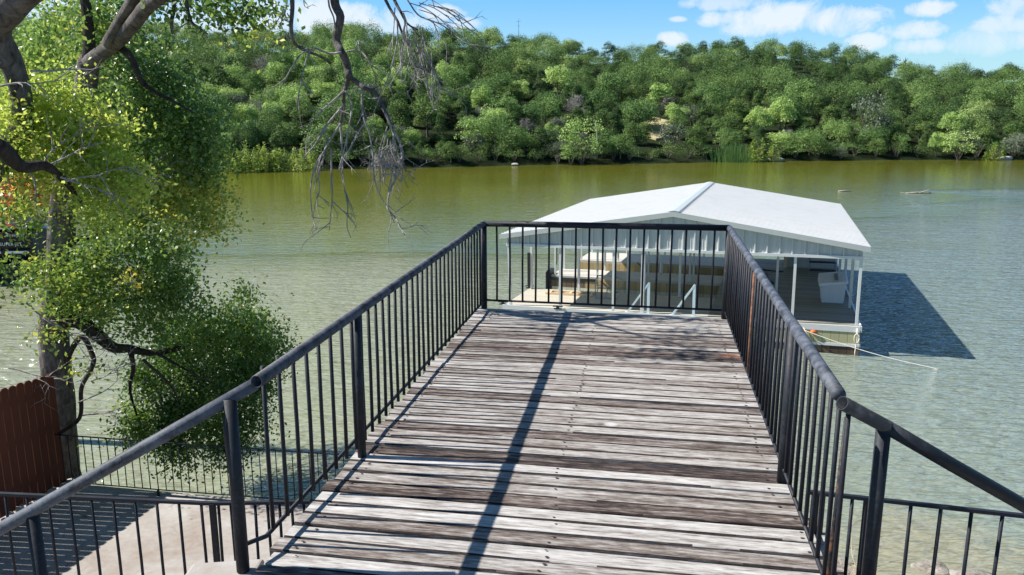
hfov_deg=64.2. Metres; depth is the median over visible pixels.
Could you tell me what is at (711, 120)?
juniper tree
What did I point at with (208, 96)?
oak tree
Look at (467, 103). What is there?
cedar tree
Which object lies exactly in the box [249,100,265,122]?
bare tree
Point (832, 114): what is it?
juniper tree
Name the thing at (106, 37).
lakeside tree
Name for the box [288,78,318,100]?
oak tree
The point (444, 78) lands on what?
oak tree
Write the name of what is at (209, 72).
oak tree
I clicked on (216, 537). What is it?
landing railing
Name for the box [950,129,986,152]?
shaggy tree
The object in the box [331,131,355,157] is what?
juniper tree
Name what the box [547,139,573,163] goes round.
shoreline shrub
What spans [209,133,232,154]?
oak tree
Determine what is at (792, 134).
oak tree
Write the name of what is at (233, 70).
elm tree
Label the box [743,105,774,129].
elm tree
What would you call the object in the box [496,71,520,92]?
oak tree
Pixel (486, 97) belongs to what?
elm tree
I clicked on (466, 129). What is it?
oak tree
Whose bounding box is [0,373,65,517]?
picket fence
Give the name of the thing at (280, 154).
shoreline shrub
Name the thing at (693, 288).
gangway handrail
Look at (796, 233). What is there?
boathouse
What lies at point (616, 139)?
oak tree
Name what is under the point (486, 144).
juniper tree
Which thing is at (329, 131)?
oak tree
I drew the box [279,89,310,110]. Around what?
elm tree
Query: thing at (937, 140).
elm tree
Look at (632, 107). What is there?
oak tree
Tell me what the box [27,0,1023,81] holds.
sky
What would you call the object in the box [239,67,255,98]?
cedar tree
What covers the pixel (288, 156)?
shoreline shrub
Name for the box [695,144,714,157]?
shoreline shrub
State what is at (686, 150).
shoreline shrub
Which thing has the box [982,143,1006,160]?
shoreline shrub
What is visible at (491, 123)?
oak tree
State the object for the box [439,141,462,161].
juniper tree
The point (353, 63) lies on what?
oak tree
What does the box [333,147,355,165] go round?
shoreline shrub
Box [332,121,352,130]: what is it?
elm tree
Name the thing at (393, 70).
elm tree
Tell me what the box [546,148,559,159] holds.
shoreline shrub
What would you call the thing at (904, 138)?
oak tree
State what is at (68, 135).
leaning tree
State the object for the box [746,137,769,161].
shoreline shrub
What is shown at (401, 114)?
juniper tree
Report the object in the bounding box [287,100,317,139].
juniper tree
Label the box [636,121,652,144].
juniper tree
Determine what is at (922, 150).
shoreline shrub
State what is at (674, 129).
shoreline shrub
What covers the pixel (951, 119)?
elm tree
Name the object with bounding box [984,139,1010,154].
shoreline shrub
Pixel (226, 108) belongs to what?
oak tree
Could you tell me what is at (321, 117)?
oak tree
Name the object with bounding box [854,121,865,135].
juniper tree
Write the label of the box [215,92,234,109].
juniper tree
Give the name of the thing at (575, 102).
bare tree
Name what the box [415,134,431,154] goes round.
cedar tree
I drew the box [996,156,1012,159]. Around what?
shore rock
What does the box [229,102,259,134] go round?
elm tree
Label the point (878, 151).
shoreline shrub
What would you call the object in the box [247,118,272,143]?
oak tree
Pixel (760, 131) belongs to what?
cedar tree
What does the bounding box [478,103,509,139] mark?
elm tree
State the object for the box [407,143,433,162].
shoreline shrub
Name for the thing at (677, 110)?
elm tree
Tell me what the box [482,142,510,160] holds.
shoreline shrub
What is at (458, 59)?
juniper tree
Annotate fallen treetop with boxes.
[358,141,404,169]
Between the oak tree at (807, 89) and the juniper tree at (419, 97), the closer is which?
the juniper tree at (419, 97)
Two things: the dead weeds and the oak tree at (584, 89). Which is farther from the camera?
the oak tree at (584, 89)
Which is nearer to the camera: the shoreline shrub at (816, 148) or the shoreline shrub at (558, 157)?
the shoreline shrub at (558, 157)
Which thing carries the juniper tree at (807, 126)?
on the hillside
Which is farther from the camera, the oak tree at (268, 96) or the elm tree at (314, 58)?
the elm tree at (314, 58)
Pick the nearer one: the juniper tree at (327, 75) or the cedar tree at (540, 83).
the juniper tree at (327, 75)
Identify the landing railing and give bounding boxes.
[0,492,309,574]
[809,490,1023,574]
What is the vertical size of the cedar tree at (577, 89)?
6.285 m
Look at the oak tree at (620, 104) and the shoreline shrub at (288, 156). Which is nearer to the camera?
the shoreline shrub at (288, 156)
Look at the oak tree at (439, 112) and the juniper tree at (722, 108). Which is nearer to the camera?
the oak tree at (439, 112)
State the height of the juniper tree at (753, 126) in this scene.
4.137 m
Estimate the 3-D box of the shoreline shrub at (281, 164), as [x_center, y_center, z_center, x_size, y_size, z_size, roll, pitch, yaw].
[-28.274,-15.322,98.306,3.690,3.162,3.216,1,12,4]
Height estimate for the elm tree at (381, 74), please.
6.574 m
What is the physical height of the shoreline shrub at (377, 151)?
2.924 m
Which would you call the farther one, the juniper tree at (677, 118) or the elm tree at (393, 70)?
the elm tree at (393, 70)
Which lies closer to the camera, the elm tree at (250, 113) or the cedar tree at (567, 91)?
the elm tree at (250, 113)
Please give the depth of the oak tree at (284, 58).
137.42 m
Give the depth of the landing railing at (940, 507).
4.14 m
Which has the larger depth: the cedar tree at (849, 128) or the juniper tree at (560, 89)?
the juniper tree at (560, 89)
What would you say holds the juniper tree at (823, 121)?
on the hillside
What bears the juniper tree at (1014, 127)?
on the hillside
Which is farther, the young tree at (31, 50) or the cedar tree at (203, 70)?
the cedar tree at (203, 70)
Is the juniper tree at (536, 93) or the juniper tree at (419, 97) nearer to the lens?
the juniper tree at (419, 97)
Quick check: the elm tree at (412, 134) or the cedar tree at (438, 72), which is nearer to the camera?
the elm tree at (412, 134)
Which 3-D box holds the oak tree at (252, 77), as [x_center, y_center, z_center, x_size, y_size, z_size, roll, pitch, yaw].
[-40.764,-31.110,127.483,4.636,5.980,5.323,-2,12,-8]
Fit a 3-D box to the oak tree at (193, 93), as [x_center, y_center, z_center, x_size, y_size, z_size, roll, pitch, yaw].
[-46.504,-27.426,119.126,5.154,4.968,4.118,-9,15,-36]
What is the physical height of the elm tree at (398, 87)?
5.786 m
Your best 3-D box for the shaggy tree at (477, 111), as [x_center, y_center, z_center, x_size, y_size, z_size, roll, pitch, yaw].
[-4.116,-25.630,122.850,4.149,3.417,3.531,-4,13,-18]
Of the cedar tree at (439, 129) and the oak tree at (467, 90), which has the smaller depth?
the cedar tree at (439, 129)
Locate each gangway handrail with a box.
[625,282,649,312]
[669,284,695,315]
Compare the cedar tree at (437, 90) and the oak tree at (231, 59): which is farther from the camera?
the oak tree at (231, 59)
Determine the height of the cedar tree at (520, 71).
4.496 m
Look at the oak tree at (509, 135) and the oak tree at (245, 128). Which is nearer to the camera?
the oak tree at (245, 128)
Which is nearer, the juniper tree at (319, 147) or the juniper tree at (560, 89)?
the juniper tree at (319, 147)
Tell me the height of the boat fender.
0.577 m
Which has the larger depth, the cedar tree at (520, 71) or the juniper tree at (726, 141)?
the cedar tree at (520, 71)
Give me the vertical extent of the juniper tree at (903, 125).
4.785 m
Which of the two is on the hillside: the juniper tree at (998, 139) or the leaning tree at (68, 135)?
the juniper tree at (998, 139)
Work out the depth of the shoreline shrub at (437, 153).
106.51 m
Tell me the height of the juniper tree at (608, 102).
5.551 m
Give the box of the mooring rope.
[804,330,937,368]
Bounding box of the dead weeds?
[838,518,882,574]
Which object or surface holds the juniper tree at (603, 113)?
on the hillside
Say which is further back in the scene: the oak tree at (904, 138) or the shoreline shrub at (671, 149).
the oak tree at (904, 138)
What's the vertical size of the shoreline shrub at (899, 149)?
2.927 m
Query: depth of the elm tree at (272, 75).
129.93 m
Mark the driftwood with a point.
(917, 192)
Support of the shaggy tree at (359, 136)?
on the hillside
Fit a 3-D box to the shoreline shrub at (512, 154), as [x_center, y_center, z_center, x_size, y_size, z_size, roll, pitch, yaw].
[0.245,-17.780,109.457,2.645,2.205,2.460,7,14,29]
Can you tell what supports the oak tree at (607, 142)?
on the hillside
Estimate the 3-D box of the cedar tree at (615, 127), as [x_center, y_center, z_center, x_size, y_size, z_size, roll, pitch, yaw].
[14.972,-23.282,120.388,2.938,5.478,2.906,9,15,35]
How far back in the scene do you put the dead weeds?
13.07 m
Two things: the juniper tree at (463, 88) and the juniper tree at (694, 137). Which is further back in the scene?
the juniper tree at (463, 88)
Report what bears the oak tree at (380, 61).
on the hillside
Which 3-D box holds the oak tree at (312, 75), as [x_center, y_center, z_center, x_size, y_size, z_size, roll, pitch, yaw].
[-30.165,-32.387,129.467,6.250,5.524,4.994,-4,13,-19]
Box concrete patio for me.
[0,485,308,574]
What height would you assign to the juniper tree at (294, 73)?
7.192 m
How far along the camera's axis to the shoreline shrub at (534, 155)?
109.77 m
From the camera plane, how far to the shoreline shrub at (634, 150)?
112.72 m
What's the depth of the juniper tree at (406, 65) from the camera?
143.81 m
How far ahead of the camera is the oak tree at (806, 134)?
119.03 m
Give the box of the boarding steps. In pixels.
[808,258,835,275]
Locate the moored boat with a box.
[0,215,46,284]
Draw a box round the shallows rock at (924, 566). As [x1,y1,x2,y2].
[910,559,949,574]
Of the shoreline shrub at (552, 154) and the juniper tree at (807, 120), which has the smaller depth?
the shoreline shrub at (552, 154)
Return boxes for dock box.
[818,271,847,303]
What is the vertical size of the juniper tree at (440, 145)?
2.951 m
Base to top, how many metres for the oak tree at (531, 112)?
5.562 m
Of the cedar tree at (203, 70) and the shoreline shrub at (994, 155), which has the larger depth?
the cedar tree at (203, 70)
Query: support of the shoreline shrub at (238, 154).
on the hillside
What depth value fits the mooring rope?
24.26 m
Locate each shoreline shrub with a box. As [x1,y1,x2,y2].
[208,143,242,173]
[228,148,251,170]
[234,140,270,172]
[249,142,288,171]
[263,147,289,171]
[283,149,298,162]
[286,143,322,171]
[296,149,326,165]
[316,151,339,165]
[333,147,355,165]
[345,144,373,162]
[360,144,395,158]
[394,148,410,159]
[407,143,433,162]
[429,148,445,162]
[445,142,477,161]
[469,150,489,161]
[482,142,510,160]
[506,147,524,160]
[525,149,546,161]
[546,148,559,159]
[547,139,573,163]
[557,115,606,163]
[560,143,582,164]
[580,146,602,160]
[602,139,627,158]
[621,144,641,159]
[639,148,661,160]
[650,141,683,158]
[655,120,688,148]
[678,145,700,158]
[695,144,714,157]
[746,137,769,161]
[763,146,780,161]
[774,144,790,156]
[787,141,805,157]
[804,141,829,156]
[823,139,847,156]
[834,146,847,158]
[846,140,866,155]
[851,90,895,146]
[867,145,887,156]
[885,139,912,156]
[907,144,928,156]
[927,146,946,156]
[941,129,979,159]
[944,142,968,156]
[959,139,992,157]
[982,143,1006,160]
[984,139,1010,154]
[1001,135,1023,156]
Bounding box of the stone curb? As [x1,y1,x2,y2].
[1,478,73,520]
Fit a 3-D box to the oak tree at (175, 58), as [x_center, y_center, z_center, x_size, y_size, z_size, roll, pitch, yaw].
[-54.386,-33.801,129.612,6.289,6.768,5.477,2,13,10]
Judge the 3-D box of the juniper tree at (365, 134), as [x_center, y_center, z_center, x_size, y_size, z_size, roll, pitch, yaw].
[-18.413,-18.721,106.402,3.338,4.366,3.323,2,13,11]
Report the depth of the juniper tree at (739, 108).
129.85 m
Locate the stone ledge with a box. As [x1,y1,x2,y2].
[185,559,263,574]
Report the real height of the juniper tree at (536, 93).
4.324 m
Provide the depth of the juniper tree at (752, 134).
121.25 m
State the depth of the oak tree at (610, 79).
139.85 m
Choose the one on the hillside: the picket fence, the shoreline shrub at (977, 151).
the shoreline shrub at (977, 151)
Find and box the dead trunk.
[594,120,600,157]
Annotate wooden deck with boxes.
[253,308,843,574]
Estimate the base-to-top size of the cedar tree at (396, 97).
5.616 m
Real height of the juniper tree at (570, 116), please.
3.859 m
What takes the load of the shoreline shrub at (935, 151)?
on the hillside
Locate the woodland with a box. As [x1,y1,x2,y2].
[0,11,1023,159]
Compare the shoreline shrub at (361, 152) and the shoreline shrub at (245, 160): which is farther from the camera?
the shoreline shrub at (361, 152)
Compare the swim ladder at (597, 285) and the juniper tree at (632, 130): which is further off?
the juniper tree at (632, 130)
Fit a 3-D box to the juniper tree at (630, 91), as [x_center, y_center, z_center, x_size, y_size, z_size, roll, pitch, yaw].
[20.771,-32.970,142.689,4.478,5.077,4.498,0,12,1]
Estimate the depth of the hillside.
121.62 m
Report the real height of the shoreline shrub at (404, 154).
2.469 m
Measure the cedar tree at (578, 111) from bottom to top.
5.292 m
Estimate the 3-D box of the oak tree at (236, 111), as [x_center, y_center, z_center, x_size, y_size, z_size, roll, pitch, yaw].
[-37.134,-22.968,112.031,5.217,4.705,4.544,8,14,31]
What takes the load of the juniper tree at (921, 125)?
on the hillside
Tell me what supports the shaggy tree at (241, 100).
on the hillside
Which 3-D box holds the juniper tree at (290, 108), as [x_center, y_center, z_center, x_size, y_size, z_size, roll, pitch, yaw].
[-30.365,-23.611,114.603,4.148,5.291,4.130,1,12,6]
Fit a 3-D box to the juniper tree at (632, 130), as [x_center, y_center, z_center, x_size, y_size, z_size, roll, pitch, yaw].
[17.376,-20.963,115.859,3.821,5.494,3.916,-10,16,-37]
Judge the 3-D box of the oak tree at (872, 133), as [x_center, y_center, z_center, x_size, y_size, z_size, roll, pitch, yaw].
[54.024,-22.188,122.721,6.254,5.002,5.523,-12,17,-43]
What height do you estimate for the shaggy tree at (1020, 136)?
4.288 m
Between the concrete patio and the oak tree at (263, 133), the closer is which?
the concrete patio
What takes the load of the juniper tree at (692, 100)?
on the hillside
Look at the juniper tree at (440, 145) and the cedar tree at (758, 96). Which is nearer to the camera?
the juniper tree at (440, 145)
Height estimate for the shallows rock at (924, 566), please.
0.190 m
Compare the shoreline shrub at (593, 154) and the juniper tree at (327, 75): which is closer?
the shoreline shrub at (593, 154)
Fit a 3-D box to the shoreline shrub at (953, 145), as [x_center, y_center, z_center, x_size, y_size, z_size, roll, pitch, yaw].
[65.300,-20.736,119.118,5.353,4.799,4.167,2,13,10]
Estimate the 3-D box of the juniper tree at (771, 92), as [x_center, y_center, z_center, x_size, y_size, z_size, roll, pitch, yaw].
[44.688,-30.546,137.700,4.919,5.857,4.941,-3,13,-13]
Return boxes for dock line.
[854,328,859,355]
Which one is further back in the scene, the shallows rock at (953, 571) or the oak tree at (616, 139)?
the oak tree at (616, 139)
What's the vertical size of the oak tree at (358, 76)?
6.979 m
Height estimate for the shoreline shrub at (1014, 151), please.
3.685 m
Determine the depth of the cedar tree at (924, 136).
124.46 m
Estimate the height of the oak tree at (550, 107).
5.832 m
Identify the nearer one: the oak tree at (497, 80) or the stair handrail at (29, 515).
the stair handrail at (29, 515)
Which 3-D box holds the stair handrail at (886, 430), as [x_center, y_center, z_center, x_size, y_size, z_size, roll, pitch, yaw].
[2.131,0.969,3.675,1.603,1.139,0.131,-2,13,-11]
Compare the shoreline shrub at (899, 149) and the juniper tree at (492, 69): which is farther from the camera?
the juniper tree at (492, 69)
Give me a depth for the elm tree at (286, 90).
119.54 m
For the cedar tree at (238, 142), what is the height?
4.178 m
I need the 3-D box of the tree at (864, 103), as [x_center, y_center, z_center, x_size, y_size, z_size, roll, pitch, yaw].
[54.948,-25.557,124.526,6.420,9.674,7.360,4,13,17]
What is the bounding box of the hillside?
[2,37,1023,173]
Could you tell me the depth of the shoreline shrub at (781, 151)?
118.22 m
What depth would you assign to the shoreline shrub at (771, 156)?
116.50 m
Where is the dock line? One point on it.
(856, 342)
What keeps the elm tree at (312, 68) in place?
on the hillside
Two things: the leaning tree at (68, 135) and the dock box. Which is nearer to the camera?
the leaning tree at (68, 135)
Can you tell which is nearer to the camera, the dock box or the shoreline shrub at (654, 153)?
the dock box
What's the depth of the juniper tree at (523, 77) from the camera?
141.43 m
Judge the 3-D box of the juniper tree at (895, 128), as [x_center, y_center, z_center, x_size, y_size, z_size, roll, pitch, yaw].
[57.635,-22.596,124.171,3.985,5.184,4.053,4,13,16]
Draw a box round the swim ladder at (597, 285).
[594,275,623,298]
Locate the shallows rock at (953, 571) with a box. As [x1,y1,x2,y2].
[949,568,991,574]
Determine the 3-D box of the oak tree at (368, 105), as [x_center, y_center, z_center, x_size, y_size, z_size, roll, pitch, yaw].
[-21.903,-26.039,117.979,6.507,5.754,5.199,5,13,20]
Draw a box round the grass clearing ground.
[645,117,674,139]
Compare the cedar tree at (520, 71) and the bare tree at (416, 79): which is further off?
the cedar tree at (520, 71)
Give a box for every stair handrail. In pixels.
[0,380,267,574]
[826,396,1023,574]
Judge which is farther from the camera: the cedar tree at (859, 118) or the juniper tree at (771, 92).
the juniper tree at (771, 92)
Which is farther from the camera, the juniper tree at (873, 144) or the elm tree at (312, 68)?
the elm tree at (312, 68)
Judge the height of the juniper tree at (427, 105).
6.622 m
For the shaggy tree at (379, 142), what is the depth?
108.31 m
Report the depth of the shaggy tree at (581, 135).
114.81 m
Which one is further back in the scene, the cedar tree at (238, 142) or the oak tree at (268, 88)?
the oak tree at (268, 88)
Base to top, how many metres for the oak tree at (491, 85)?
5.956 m
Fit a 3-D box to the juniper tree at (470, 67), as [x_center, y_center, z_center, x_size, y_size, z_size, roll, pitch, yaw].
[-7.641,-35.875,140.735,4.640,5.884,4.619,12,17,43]
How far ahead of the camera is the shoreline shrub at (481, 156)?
108.01 m
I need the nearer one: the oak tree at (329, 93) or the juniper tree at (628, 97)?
the oak tree at (329, 93)
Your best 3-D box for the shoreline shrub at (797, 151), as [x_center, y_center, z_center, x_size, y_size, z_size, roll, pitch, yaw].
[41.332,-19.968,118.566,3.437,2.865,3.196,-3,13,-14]
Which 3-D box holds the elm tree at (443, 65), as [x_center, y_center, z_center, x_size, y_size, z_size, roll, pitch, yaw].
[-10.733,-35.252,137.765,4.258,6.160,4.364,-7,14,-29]
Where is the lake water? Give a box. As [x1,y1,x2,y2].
[0,160,1023,574]
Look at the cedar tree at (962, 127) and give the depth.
121.99 m
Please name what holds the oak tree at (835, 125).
on the hillside
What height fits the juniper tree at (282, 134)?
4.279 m
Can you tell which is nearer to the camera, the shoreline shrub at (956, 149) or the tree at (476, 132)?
the tree at (476, 132)
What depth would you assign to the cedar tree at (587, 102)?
125.32 m
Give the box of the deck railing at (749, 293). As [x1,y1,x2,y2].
[250,221,850,574]
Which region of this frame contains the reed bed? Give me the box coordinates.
[706,143,757,162]
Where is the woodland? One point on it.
(963, 80)
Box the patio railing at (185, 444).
[54,434,352,501]
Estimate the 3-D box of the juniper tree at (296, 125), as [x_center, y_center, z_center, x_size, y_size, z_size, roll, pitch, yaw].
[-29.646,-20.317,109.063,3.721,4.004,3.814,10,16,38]
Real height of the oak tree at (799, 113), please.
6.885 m
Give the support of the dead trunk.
on the hillside
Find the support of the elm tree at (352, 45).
on the hillside
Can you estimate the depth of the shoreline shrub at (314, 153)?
101.57 m
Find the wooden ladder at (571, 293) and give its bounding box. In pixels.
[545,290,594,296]
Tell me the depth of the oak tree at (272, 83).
133.45 m
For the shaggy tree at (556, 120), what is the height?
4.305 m
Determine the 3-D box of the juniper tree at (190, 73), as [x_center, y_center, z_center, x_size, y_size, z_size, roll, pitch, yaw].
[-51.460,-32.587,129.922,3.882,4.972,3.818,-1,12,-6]
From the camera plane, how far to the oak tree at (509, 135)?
110.49 m
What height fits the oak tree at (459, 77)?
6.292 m
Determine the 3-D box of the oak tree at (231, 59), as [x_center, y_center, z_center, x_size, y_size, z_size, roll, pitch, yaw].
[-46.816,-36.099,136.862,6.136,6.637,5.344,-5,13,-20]
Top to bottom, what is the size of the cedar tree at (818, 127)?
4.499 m
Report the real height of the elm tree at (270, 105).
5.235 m
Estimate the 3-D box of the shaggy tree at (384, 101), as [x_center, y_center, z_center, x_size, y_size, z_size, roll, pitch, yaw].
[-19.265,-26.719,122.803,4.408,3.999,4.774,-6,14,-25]
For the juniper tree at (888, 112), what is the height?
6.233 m
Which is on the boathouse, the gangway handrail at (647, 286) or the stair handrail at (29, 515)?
the gangway handrail at (647, 286)
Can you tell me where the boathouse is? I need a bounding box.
[499,182,870,355]
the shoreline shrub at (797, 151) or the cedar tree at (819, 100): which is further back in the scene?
the cedar tree at (819, 100)
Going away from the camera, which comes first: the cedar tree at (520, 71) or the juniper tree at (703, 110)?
the juniper tree at (703, 110)
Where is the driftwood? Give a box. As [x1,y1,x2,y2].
[900,189,929,192]
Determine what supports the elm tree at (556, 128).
on the hillside
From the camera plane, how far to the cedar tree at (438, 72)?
133.81 m
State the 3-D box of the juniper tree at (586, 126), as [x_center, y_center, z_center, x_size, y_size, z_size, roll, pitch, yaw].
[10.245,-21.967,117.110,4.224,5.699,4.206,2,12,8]
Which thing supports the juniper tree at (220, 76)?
on the hillside
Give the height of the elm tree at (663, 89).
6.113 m
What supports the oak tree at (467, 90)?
on the hillside
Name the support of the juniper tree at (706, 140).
on the hillside
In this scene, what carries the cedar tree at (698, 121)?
on the hillside
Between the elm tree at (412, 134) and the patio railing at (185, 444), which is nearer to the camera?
the patio railing at (185, 444)
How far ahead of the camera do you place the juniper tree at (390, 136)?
104.85 m
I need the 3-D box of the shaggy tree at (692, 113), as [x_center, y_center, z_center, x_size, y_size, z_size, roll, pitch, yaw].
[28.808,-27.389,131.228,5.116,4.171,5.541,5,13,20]
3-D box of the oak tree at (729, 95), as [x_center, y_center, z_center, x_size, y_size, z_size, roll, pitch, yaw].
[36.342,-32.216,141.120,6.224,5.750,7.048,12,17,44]
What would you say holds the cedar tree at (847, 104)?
on the hillside
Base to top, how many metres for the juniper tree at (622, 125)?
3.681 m
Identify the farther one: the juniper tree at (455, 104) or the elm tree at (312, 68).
the elm tree at (312, 68)
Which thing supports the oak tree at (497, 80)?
on the hillside
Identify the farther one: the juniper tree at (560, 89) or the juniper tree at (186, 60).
the juniper tree at (560, 89)
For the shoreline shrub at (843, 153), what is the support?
on the hillside
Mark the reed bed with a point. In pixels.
(734, 153)
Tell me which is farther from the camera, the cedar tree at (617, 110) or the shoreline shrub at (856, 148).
the cedar tree at (617, 110)
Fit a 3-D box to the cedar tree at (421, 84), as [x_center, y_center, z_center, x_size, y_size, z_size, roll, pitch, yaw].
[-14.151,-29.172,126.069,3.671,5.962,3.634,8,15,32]
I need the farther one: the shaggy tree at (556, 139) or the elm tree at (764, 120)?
the elm tree at (764, 120)
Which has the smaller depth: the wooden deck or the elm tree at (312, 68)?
the wooden deck
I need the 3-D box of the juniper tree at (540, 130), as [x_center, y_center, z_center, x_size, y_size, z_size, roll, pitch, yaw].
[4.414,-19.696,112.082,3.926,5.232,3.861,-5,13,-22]
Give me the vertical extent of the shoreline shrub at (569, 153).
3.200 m
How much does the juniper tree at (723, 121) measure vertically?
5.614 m
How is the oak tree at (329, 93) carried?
on the hillside
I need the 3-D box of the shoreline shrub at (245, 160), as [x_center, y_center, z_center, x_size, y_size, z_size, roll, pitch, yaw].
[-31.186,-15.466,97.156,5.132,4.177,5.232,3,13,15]
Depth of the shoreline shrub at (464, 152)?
107.03 m
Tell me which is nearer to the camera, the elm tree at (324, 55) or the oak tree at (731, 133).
the oak tree at (731, 133)
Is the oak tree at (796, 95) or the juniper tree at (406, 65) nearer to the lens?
the oak tree at (796, 95)
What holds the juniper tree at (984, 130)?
on the hillside
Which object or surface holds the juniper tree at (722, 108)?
on the hillside
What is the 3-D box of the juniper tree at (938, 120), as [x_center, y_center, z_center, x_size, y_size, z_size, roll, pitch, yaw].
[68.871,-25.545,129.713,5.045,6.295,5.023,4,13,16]
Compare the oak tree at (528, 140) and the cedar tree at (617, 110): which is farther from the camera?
the cedar tree at (617, 110)
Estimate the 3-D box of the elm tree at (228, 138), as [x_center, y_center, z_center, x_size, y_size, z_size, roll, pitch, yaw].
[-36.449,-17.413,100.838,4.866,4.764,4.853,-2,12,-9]
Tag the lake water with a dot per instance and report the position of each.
(942, 278)
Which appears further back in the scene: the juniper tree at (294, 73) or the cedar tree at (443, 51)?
the cedar tree at (443, 51)
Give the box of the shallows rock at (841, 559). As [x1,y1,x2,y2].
[838,556,856,574]
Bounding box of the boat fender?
[660,260,662,273]
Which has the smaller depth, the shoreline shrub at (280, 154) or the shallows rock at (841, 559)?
the shallows rock at (841, 559)
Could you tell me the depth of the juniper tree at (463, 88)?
130.49 m
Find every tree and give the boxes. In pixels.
[0,0,130,248]
[0,0,180,316]
[0,0,489,487]
[118,49,157,63]
[154,53,186,73]
[179,58,195,69]
[181,89,223,110]
[184,67,197,77]
[184,83,204,99]
[185,59,217,80]
[194,89,240,125]
[195,67,214,89]
[203,81,222,94]
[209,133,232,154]
[210,68,241,93]
[214,52,249,77]
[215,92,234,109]
[217,116,241,142]
[220,84,247,104]
[221,62,244,87]
[221,131,234,149]
[223,131,243,154]
[224,92,250,106]
[228,103,256,125]
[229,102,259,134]
[229,120,260,147]
[235,68,264,98]
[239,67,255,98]
[247,87,285,108]
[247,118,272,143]
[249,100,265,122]
[250,54,270,73]
[256,67,278,86]
[256,104,288,132]
[258,100,287,131]
[263,61,288,84]
[264,82,293,97]
[265,52,293,68]
[266,130,294,152]
[269,122,301,152]
[274,120,302,138]
[275,82,308,105]
[277,60,307,89]
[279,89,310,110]
[283,101,307,126]
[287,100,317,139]
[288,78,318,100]
[293,48,322,67]
[300,122,345,154]
[304,63,336,80]
[304,66,340,94]
[306,140,323,159]
[307,92,363,129]
[309,79,340,101]
[311,47,335,67]
[319,65,343,91]
[319,86,347,106]
[329,128,363,149]
[331,56,363,85]
[331,65,382,97]
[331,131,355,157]
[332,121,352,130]
[334,39,363,70]
[339,87,379,121]
[349,82,381,115]
[359,54,390,74]
[359,127,382,154]
[362,114,388,141]
[365,64,386,86]
[370,97,390,117]
[374,134,388,146]
[379,78,402,112]
[380,76,410,99]
[380,123,407,158]
[386,63,417,86]
[386,98,417,127]
[388,93,400,113]
[397,62,414,71]
[402,127,421,149]
[410,69,426,82]
[410,79,426,107]
[411,97,441,136]
[412,89,441,114]
[414,71,460,93]
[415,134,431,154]
[418,102,446,127]
[424,71,439,92]
[429,114,453,141]
[433,77,450,109]
[433,86,464,116]
[434,48,449,75]
[434,141,450,153]
[435,59,457,80]
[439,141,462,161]
[442,64,473,90]
[449,53,476,78]
[451,99,471,119]
[453,94,474,132]
[453,115,489,151]
[458,83,470,99]
[458,115,488,136]
[459,62,481,82]
[461,134,486,152]
[463,79,490,109]
[467,70,511,102]
[470,77,499,105]
[470,84,495,107]
[472,106,493,117]
[475,113,516,149]
[475,141,492,155]
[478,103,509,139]
[482,64,507,80]
[490,92,524,122]
[491,122,528,153]
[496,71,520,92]
[496,78,523,102]
[500,91,515,107]
[502,126,546,153]
[511,79,532,104]
[515,102,547,133]
[516,69,522,76]
[517,117,534,134]
[517,126,529,145]
[518,74,534,89]
[529,69,551,99]
[529,94,563,125]
[529,125,556,157]
[533,88,547,103]
[536,128,560,156]
[537,90,564,110]
[542,64,575,97]
[542,122,563,141]
[550,116,569,134]
[550,139,579,159]
[552,77,571,96]
[560,113,579,132]
[561,87,570,109]
[562,82,591,102]
[566,92,586,118]
[568,83,585,113]
[569,114,595,147]
[570,106,582,130]
[572,132,589,148]
[582,99,598,131]
[583,88,616,116]
[589,133,617,157]
[591,126,615,152]
[592,108,617,131]
[593,71,630,101]
[593,96,616,116]
[605,111,621,136]
[608,133,634,158]
[612,101,628,118]
[613,107,622,123]
[615,87,626,101]
[616,120,628,134]
[618,84,643,103]
[620,98,664,126]
[622,97,657,123]
[622,121,647,152]
[624,95,639,102]
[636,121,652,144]
[643,82,674,113]
[661,95,672,108]
[663,102,690,122]
[668,114,687,139]
[675,97,690,108]
[680,104,704,125]
[682,76,703,102]
[683,91,701,107]
[683,124,708,154]
[687,119,707,138]
[689,80,726,114]
[693,100,720,130]
[699,131,709,150]
[703,114,719,135]
[707,114,734,144]
[712,124,747,145]
[714,85,739,111]
[715,100,731,116]
[720,136,738,151]
[725,97,749,117]
[725,112,745,133]
[740,89,752,116]
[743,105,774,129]
[744,121,765,137]
[749,90,766,111]
[749,128,767,143]
[753,128,771,151]
[761,90,786,109]
[766,96,797,131]
[766,130,793,154]
[767,88,813,122]
[770,92,803,129]
[781,131,803,149]
[784,77,823,107]
[793,95,812,126]
[793,126,827,154]
[794,116,815,130]
[798,122,814,133]
[810,125,825,148]
[812,96,825,124]
[817,118,834,137]
[820,103,846,121]
[822,116,860,144]
[839,124,858,151]
[840,99,854,124]
[853,124,893,151]
[854,109,867,125]
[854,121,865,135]
[863,107,891,125]
[866,138,887,155]
[877,122,904,150]
[881,121,906,137]
[883,111,897,128]
[891,133,910,154]
[904,109,933,141]
[914,119,941,135]
[917,124,938,149]
[927,131,947,152]
[931,107,958,134]
[937,110,970,138]
[949,125,969,153]
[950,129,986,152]
[969,120,995,152]
[986,133,1004,146]
[1000,120,1023,144]
[1007,132,1023,155]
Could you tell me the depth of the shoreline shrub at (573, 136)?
109.68 m
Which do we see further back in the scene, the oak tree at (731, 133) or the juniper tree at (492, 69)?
the juniper tree at (492, 69)
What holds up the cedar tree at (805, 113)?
on the hillside
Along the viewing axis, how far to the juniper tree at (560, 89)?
145.74 m
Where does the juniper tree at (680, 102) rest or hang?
on the hillside
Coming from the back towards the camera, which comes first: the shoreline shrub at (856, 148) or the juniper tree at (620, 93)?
the juniper tree at (620, 93)

